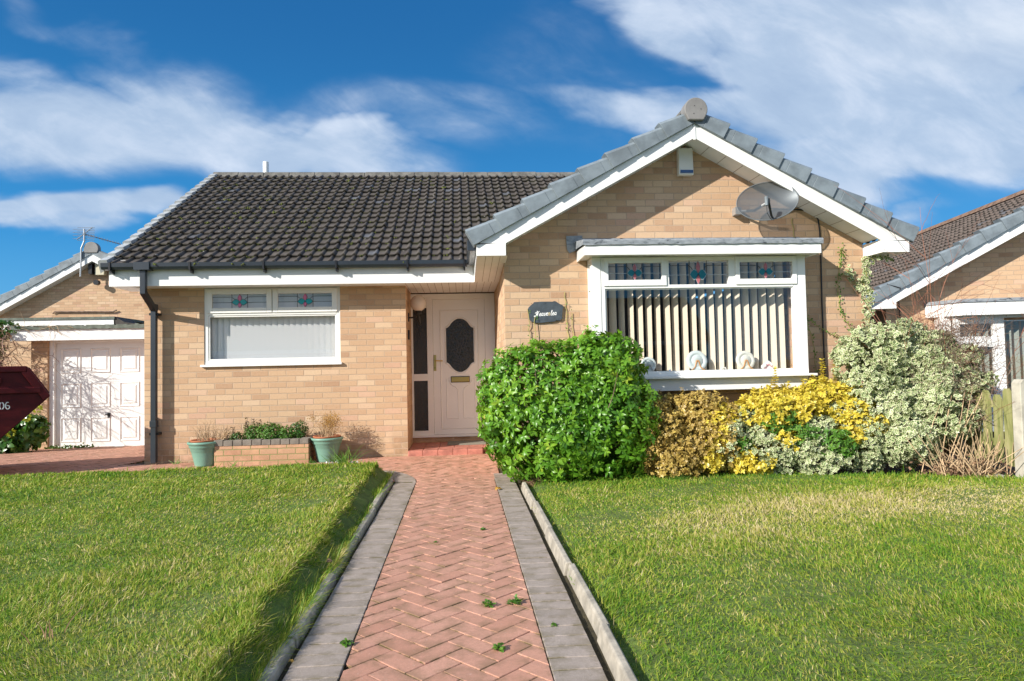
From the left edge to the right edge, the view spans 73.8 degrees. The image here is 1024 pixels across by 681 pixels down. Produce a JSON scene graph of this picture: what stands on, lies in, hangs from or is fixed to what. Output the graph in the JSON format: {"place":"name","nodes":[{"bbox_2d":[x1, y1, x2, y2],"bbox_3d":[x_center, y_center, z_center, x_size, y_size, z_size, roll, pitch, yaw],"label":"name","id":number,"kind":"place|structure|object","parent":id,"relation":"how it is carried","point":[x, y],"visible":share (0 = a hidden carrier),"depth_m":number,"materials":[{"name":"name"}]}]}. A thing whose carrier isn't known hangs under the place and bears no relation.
{"place":"outdoors","nodes":[
{"label":"outdoors","id":0,"kind":"place"},
{"bbox_2d":[0,445,143,475],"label":"driveway","id":1,"kind":"structure","parent":0,"point":[52,460],"depth_m":9.74,"materials":[{"name":"red brick"}]},
{"bbox_2d":[0,319,19,364],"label":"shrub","id":2,"kind":"object","parent":1,"relation":"on","point":[5,322],"visible":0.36,"depth_m":12.45,"materials":[{"name":"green plant"}]},
{"bbox_2d":[0,366,49,438],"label":"skip","id":3,"kind":"object","parent":1,"relation":"on","point":[24,392],"visible":1,"depth_m":7.76,"materials":[{"name":"red paint"}]},
{"bbox_2d":[0,405,50,453],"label":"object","id":4,"kind":"object","parent":1,"relation":"on","point":[25,434],"visible":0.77,"depth_m":11.60,"materials":[{"name":"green plant"}]},
{"bbox_2d":[38,442,93,448],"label":"weed","id":5,"kind":"object","parent":1,"relation":"on","point":[67,446],"visible":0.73,"depth_m":12.55,"materials":[{"name":"green plant"}]},
{"bbox_2d":[0,460,394,680],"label":"lawn","id":6,"kind":"structure","parent":0,"point":[366,498],"depth_m":3.94,"materials":[{"name":"plant"}]},
{"bbox_2d":[11,603,87,645],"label":"dry grass stem","id":7,"kind":"object","parent":6,"relation":"on","point":[51,630],"visible":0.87,"depth_m":2.88,"materials":[{"name":"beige plant"}]},
{"bbox_2d":[102,453,501,482],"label":"patio","id":8,"kind":"structure","parent":0,"point":[457,467],"depth_m":8.14,"materials":[{"name":"red brick"}]},
{"bbox_2d":[187,438,218,466],"bbox_3d":[-3.777,1.381,8.397,0.406,0.326,0.406,-1,-2,-4],"label":"flower pot","id":9,"kind":"object","parent":8,"relation":"on","point":[202,452],"visible":0.8,"depth_m":8.27,"materials":[{"name":"green ceramic"}]},
{"bbox_2d":[189,416,234,440],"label":"dry plant","id":10,"kind":"object","parent":9,"relation":"in","point":[205,436],"visible":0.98,"depth_m":8.41,"materials":[{"name":"beige plant"}]},
{"bbox_2d":[214,435,315,465],"bbox_3d":[-3.080,1.387,8.559,1.137,0.345,0.431,-1,-2,-4],"label":"planter","id":11,"kind":"object","parent":8,"relation":"on","point":[246,452],"visible":0.86,"depth_m":8.35,"materials":[{"name":"brick"}]},
{"bbox_2d":[229,431,244,439],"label":"herb plant","id":12,"kind":"object","parent":11,"relation":"on","point":[237,435],"visible":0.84,"depth_m":8.49,"materials":[{"name":"green plant"}]},
{"bbox_2d":[241,421,268,438],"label":"herb plant","id":13,"kind":"object","parent":11,"relation":"on","point":[250,430],"visible":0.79,"depth_m":8.51,"materials":[{"name":"green plant"}]},
{"bbox_2d":[224,417,291,438],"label":"spiky plant","id":14,"kind":"object","parent":11,"relation":"in","point":[245,428],"visible":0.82,"depth_m":8.54,"materials":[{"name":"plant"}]},
{"bbox_2d":[254,421,283,438],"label":"herb plant","id":15,"kind":"object","parent":11,"relation":"on","point":[269,432],"visible":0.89,"depth_m":8.49,"materials":[{"name":"green plant"}]},
{"bbox_2d":[278,425,293,438],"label":"herb plant","id":16,"kind":"object","parent":11,"relation":"on","point":[285,433],"visible":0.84,"depth_m":8.50,"materials":[{"name":"green plant"}]},
{"bbox_2d":[289,420,314,437],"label":"herb plant","id":17,"kind":"object","parent":11,"relation":"in","point":[299,430],"visible":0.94,"depth_m":8.55,"materials":[{"name":"green plant"}]},
{"bbox_2d":[302,424,311,437],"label":"straw tuft","id":18,"kind":"object","parent":11,"relation":"on","point":[308,433],"visible":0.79,"depth_m":8.59,"materials":[{"name":"beige plant"}]},
{"bbox_2d":[310,434,342,462],"bbox_3d":[-2.321,1.356,8.566,0.406,0.326,0.406,-1,-2,-4],"label":"flower pot","id":19,"kind":"object","parent":8,"relation":"on","point":[322,446],"visible":0.91,"depth_m":8.44,"materials":[{"name":"green ceramic"}]},
{"bbox_2d":[306,410,344,436],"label":"dry plant","id":20,"kind":"object","parent":19,"relation":"on","point":[326,428],"visible":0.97,"depth_m":8.56,"materials":[{"name":"beige plant"}]},
{"bbox_2d":[320,444,369,463],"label":"flowering bulbs","id":21,"kind":"object","parent":8,"relation":"on","point":[342,460],"visible":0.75,"depth_m":7.92,"materials":[{"name":"green plant"}]},
{"bbox_2d":[130,462,502,472],"bbox_3d":[-5.793,1.771,10.089,11.090,0.221,6.100,-1,-2,-4],"label":"patio bedding","id":22,"kind":"object","parent":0,"point":[499,470],"visible":0.02,"depth_m":8.80,"materials":[{"name":"red brick"}]},
{"bbox_2d":[277,480,614,680],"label":"path bedding","id":23,"kind":"object","parent":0,"point":[585,621],"visible":0.11,"depth_m":3.44,"materials":[{"name":"grey concrete"}]},
{"bbox_2d":[282,470,607,680],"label":"path border","id":24,"kind":"object","parent":23,"relation":"on","point":[323,653],"visible":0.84,"depth_m":3.49,"materials":[{"name":"grey concrete"}]},
{"bbox_2d":[340,638,353,647],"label":"weed","id":25,"kind":"object","parent":24,"relation":"on","point":[345,642],"visible":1,"depth_m":2.96,"materials":[{"name":"green plant"}]},
{"bbox_2d":[339,478,553,680],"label":"path","id":26,"kind":"structure","parent":0,"point":[429,616],"depth_m":3.48,"materials":[{"name":"red brick"}]},
{"bbox_2d":[482,599,495,607],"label":"weed","id":27,"kind":"object","parent":26,"relation":"on","point":[489,604],"visible":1,"depth_m":3.41,"materials":[{"name":"green plant"}]},
{"bbox_2d":[492,642,505,652],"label":"weed","id":28,"kind":"object","parent":26,"relation":"on","point":[499,647],"visible":1,"depth_m":2.88,"materials":[{"name":"green plant"}]},
{"bbox_2d":[507,594,523,604],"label":"weed","id":29,"kind":"object","parent":26,"relation":"on","point":[515,600],"visible":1,"depth_m":3.43,"materials":[{"name":"green plant"}]},
{"bbox_2d":[0,0,1023,297],"label":"sky","id":30,"kind":"structure","parent":0,"point":[111,111],"materials":[{"name":"blue"}]},
{"bbox_2d":[520,438,1014,482],"bbox_3d":[4.189,1.440,8.033,8.500,0.020,3.700,-1,-2,-4],"label":"flower bed","id":31,"kind":"object","parent":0,"point":[899,469],"visible":0.03,"depth_m":7.49,"materials":[{"name":"soil"}]},
{"bbox_2d":[521,477,542,487],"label":"dead grass tuft","id":32,"kind":"object","parent":31,"relation":"on","point":[531,483],"visible":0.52,"depth_m":6.70,"materials":[{"name":"brown plant"}]},
{"bbox_2d":[475,325,663,482],"bbox_3d":[0.601,0.657,7.077,1.967,1.640,1.348,-1,-2,-4],"label":"evergreen shrub","id":33,"kind":"object","parent":31,"relation":"on","point":[575,424],"visible":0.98,"depth_m":6.74,"materials":[{"name":"green plant"}]},
{"bbox_2d":[627,387,743,477],"bbox_3d":[1.824,0.957,7.122,1.262,0.936,0.787,-1,-2,-4],"label":"gold leaved shrub","id":34,"kind":"object","parent":31,"relation":"on","point":[679,445],"visible":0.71,"depth_m":6.88,"materials":[{"name":"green plant"}]},
{"bbox_2d":[716,405,811,474],"bbox_3d":[2.541,1.032,7.058,1.032,0.754,0.625,-1,-2,-4],"label":"variegated shrub","id":35,"kind":"object","parent":31,"relation":"on","point":[783,465],"visible":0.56,"depth_m":6.86,"materials":[{"name":"green plant"}]},
{"bbox_2d":[699,358,889,474],"bbox_3d":[2.870,0.779,7.210,2.083,1.255,0.892,-1,-2,-4],"label":"yellow shrub","id":36,"kind":"object","parent":31,"relation":"on","point":[806,400],"visible":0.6,"depth_m":6.94,"materials":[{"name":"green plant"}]},
{"bbox_2d":[735,406,862,458],"bbox_3d":[2.860,0.924,6.973,1.387,0.590,0.370,-1,-2,5],"label":"green shrub","id":37,"kind":"object","parent":31,"relation":"on","point":[839,433],"visible":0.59,"depth_m":6.85,"materials":[{"name":"green plant"}]},
{"bbox_2d":[779,398,894,474],"bbox_3d":[3.373,0.995,7.051,1.368,0.790,0.572,-1,-2,-4],"label":"variegated shrub","id":38,"kind":"object","parent":31,"relation":"on","point":[872,459],"visible":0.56,"depth_m":6.87,"materials":[{"name":"green plant"}]},
{"bbox_2d":[828,317,999,471],"bbox_3d":[4.237,0.560,7.188,1.667,1.629,0.903,-1,-2,-4],"label":"variegated shrub","id":39,"kind":"object","parent":31,"relation":"on","point":[901,406],"visible":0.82,"depth_m":6.98,"materials":[{"name":"green plant"}]},
{"bbox_2d":[829,186,1023,468],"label":"bare shrub","id":40,"kind":"object","parent":31,"relation":"on","point":[953,331],"visible":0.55,"depth_m":7.05,"materials":[{"name":"brown plant"}]},
{"bbox_2d":[883,388,1023,477],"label":"dry stalks","id":41,"kind":"object","parent":31,"relation":"on","point":[984,469],"visible":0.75,"depth_m":6.70,"materials":[{"name":"brown plant"}]},
{"bbox_2d":[527,466,1023,680],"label":"lawn","id":42,"kind":"structure","parent":0,"point":[631,639],"depth_m":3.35,"materials":[{"name":"plant"}]},
{"bbox_2d":[666,472,688,480],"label":"grass tuft","id":43,"kind":"object","parent":42,"relation":"on","point":[676,477],"visible":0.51,"depth_m":6.76,"materials":[{"name":"green plant"}]},
{"bbox_2d":[757,471,784,477],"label":"grass tuft","id":44,"kind":"object","parent":42,"relation":"on","point":[769,476],"visible":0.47,"depth_m":6.75,"materials":[{"name":"green plant"}]},
{"bbox_3d":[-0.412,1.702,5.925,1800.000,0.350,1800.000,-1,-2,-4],"label":"ground","id":45,"kind":"structure","parent":0,"visible":0},
{"bbox_2d":[0,242,143,320],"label":"bungalow","id":46,"kind":"object","parent":45,"relation":"on","point":[63,289],"visible":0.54,"depth_m":19.45,"materials":[{"name":"beige brick"}]},
{"bbox_2d":[73,227,120,276],"bbox_3d":[-11.788,-2.490,19.455,1.202,1.402,0.360,1,-3,-41],"label":"television aerial","id":47,"kind":"object","parent":46,"relation":"attached to","point":[85,234],"visible":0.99,"depth_m":19.22,"materials":[{"name":"silver metal"}]},
{"bbox_2d":[88,263,106,275],"bbox_3d":[-11.815,-2.029,19.461,0.420,0.340,0.180,-1,-2,-4],"label":"floodlight","id":48,"kind":"object","parent":46,"relation":"attached to","point":[93,269],"visible":0.68,"depth_m":19.39,"materials":[{"name":"beige"}]},
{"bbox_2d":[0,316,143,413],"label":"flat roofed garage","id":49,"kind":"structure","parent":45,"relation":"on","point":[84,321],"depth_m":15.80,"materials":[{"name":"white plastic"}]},
{"bbox_2d":[6,323,143,448],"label":"garage","id":50,"kind":"structure","parent":45,"relation":"on","point":[98,401],"depth_m":12.80,"materials":[{"name":"white plastic"}]},
{"bbox_2d":[56,342,143,447],"bbox_3d":[-7.470,1.009,12.842,2.115,1.950,0.065,-1,-2,-4],"label":"door","id":51,"kind":"structure","parent":50,"relation":"in","point":[100,403],"depth_m":12.82,"materials":[{"name":"white plastic"}]},
{"bbox_2d":[257,476,392,680],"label":"kerb","id":52,"kind":"structure","parent":45,"relation":"on","point":[279,669],"depth_m":3.36,"materials":[{"name":"concrete"}]},
{"bbox_2d":[98,98,919,474],"bbox_3d":[-0.491,-0.652,11.767,9.546,5.385,9.224,-1,-2,-4],"label":"bungalow","id":53,"kind":"object","parent":45,"relation":"on","point":[480,262],"visible":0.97,"depth_m":8.71,"materials":[{"name":"brick"}]},
{"bbox_2d":[200,287,341,366],"bbox_3d":[-3.108,-0.181,8.853,1.780,1.017,0.120,-1,-2,-4],"label":"window","id":54,"kind":"structure","parent":53,"relation":"in","point":[273,309],"depth_m":8.84,"materials":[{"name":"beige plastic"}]},
{"bbox_2d":[210,293,335,358],"bbox_3d":[-3.113,-0.193,8.983,1.800,0.975,0.050,-1,-2,-4],"label":"vertical blind","id":55,"kind":"object","parent":53,"relation":"attached to","point":[271,337],"visible":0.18,"depth_m":8.97,"materials":[{"name":"white fabric"}]},
{"bbox_2d":[408,295,425,325],"bbox_3d":[-1.299,-0.413,9.372,0.252,0.422,0.226,-1,-2,-4],"label":"wall lamp","id":56,"kind":"object","parent":53,"relation":"attached to","point":[418,304],"visible":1,"depth_m":9.31,"materials":[{"name":"white glass"}]},
{"bbox_2d":[432,299,485,434],"bbox_3d":[-0.762,0.375,9.914,0.751,1.957,0.104,-1,-2,-4],"label":"door","id":57,"kind":"structure","parent":53,"relation":"in","point":[458,324],"depth_m":9.93,"materials":[{"name":"white plastic"}]},
{"bbox_2d":[448,440,496,444],"bbox_3d":[-0.557,1.438,9.635,0.695,0.019,0.405,-1,-2,-4],"label":"doormat","id":58,"kind":"object","parent":53,"relation":"on","point":[470,442],"visible":0.67,"depth_m":9.53,"materials":[{"name":"grey"}]},
{"bbox_2d":[528,301,562,322],"bbox_3d":[0.380,-0.322,7.707,0.407,0.246,0.023,-1,-2,-4],"label":"name sign","id":59,"kind":"object","parent":53,"relation":"attached to","point":[544,312],"visible":1,"depth_m":7.70,"materials":[{"name":"stone"}]},
{"bbox_2d":[527,292,573,341],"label":"climbing plant","id":60,"kind":"object","parent":53,"relation":"attached to","point":[566,321],"visible":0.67,"depth_m":7.71,"materials":[{"name":"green plant"}]},
{"bbox_2d":[677,148,693,176],"bbox_3d":[1.994,-2.055,7.863,0.175,0.313,0.097,-1,-2,-4],"label":"alarm box","id":61,"kind":"object","parent":53,"relation":"attached to","point":[684,161],"visible":1,"depth_m":7.83,"materials":[{"name":"beige plastic"}]},
{"bbox_2d":[566,236,823,390],"bbox_3d":[2.024,-0.339,7.581,2.750,1.778,0.533,-1,-2,-4],"label":"bay window","id":62,"kind":"structure","parent":53,"relation":"in","point":[598,253],"depth_m":7.56,"materials":[{"name":"white plastic"}]},
{"bbox_2d":[606,261,785,370],"bbox_3d":[2.087,-0.290,7.823,2.300,1.266,0.076,-1,-2,-4],"label":"vertical blind","id":63,"kind":"object","parent":53,"relation":"attached to","point":[774,340],"visible":0.57,"depth_m":7.83,"materials":[{"name":"beige fabric"}]},
{"bbox_2d":[732,182,798,220],"bbox_3d":[2.788,-1.557,7.619,0.723,0.462,0.378,-2,-2,31],"label":"satellite dish","id":64,"kind":"object","parent":53,"relation":"attached to","point":[765,201],"visible":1,"depth_m":7.67,"materials":[{"name":"grey metal"}]},
{"bbox_2d":[761,361,772,368],"bbox_3d":[2.881,0.285,7.729,0.144,0.118,0.110,-1,-2,-4],"label":"ornament","id":65,"kind":"object","parent":53,"relation":"on","point":[767,365],"visible":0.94,"depth_m":7.71,"materials":[{"name":"white ceramic"}]},
{"bbox_2d":[794,209,825,376],"bbox_3d":[3.325,-0.212,7.904,0.633,2.660,0.052,-1,-2,-13],"label":"cable","id":66,"kind":"object","parent":53,"relation":"attached to","point":[821,293],"visible":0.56,"depth_m":7.96,"materials":[{"name":"black plastic"}]},
{"bbox_2d":[806,296,840,378],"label":"climbing plant","id":67,"kind":"object","parent":53,"relation":"attached to","point":[816,370],"visible":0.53,"depth_m":7.92,"materials":[{"name":"green plant"}]},
{"bbox_2d":[835,242,852,330],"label":"climbing plant","id":68,"kind":"object","parent":53,"relation":"attached to","point":[839,274],"visible":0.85,"depth_m":7.97,"materials":[{"name":"green plant"}]},
{"bbox_2d":[844,255,896,329],"bbox_3d":[4.172,-0.449,7.929,0.565,1.151,0.176,-2,-2,20],"label":"climbing plant","id":69,"kind":"object","parent":53,"relation":"attached to","point":[865,279],"visible":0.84,"depth_m":7.95,"materials":[{"name":"green plant"}]},
{"bbox_3d":[1.534,0.310,7.622,0.129,0.095,0.026,-1,-2,-4],"label":"plate stand","id":70,"kind":"object","parent":53,"relation":"on","visible":0},
{"bbox_2d":[641,357,655,370],"bbox_3d":[1.532,0.270,7.648,0.176,0.173,0.046,-1,-2,-4],"label":"plate","id":71,"kind":"object","parent":70,"relation":"on","point":[648,360],"visible":0.78,"depth_m":7.64,"materials":[{"name":"white ceramic"}]},
{"bbox_3d":[2.087,0.284,7.664,0.173,0.127,0.026,-1,-2,-4],"label":"plate stand","id":72,"kind":"object","parent":53,"relation":"on","visible":0},
{"bbox_2d":[686,350,706,369],"bbox_3d":[2.084,0.228,7.691,0.240,0.236,0.055,-1,-2,-4],"label":"plate","id":73,"kind":"object","parent":72,"relation":"in","point":[693,357],"visible":0.98,"depth_m":7.68,"materials":[{"name":"white ceramic"}]},
{"bbox_3d":[2.650,0.278,7.706,0.162,0.119,0.026,-1,-2,-4],"label":"plate stand","id":74,"kind":"object","parent":53,"relation":"on","visible":0},
{"bbox_2d":[736,351,754,368],"bbox_3d":[2.647,0.225,7.733,0.224,0.221,0.053,-1,-2,-4],"label":"plate","id":75,"kind":"object","parent":74,"relation":"in","point":[742,357],"visible":0.98,"depth_m":7.72,"materials":[{"name":"white ceramic"}]},
{"bbox_2d":[521,482,637,680],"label":"kerb","id":76,"kind":"structure","parent":45,"relation":"on","point":[617,661],"depth_m":3.35,"materials":[{"name":"concrete"}]},
{"bbox_2d":[863,190,1023,437],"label":"bungalow","id":77,"kind":"object","parent":45,"relation":"on","point":[993,247],"visible":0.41,"depth_m":11.15,"materials":[{"name":"brick"}]},
{"bbox_2d":[923,297,1023,431],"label":"bay window","id":78,"kind":"structure","parent":77,"relation":"in","point":[1009,307],"depth_m":10.77,"materials":[{"name":"white plastic"}]},
{"bbox_2d":[960,320,1023,392],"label":"vertical blind","id":79,"kind":"object","parent":77,"relation":"attached to","point":[1016,340],"visible":0.16,"depth_m":10.93,"materials":[{"name":"grey fabric"}]},
{"bbox_2d":[935,388,1014,466],"bbox_3d":[4.745,0.903,8.079,0.055,0.763,2.999,-1,-2,-4],"label":"fence","id":80,"kind":"object","parent":45,"relation":"on","point":[1007,442],"visible":0.16,"depth_m":6.79,"materials":[{"name":"beige wood"}]},
{"bbox_2d":[1011,379,1023,476],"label":"fence post","id":81,"kind":"object","parent":45,"relation":"on","point":[1017,387],"visible":0.8,"depth_m":6.49,"materials":[{"name":"wood"}]}
]}

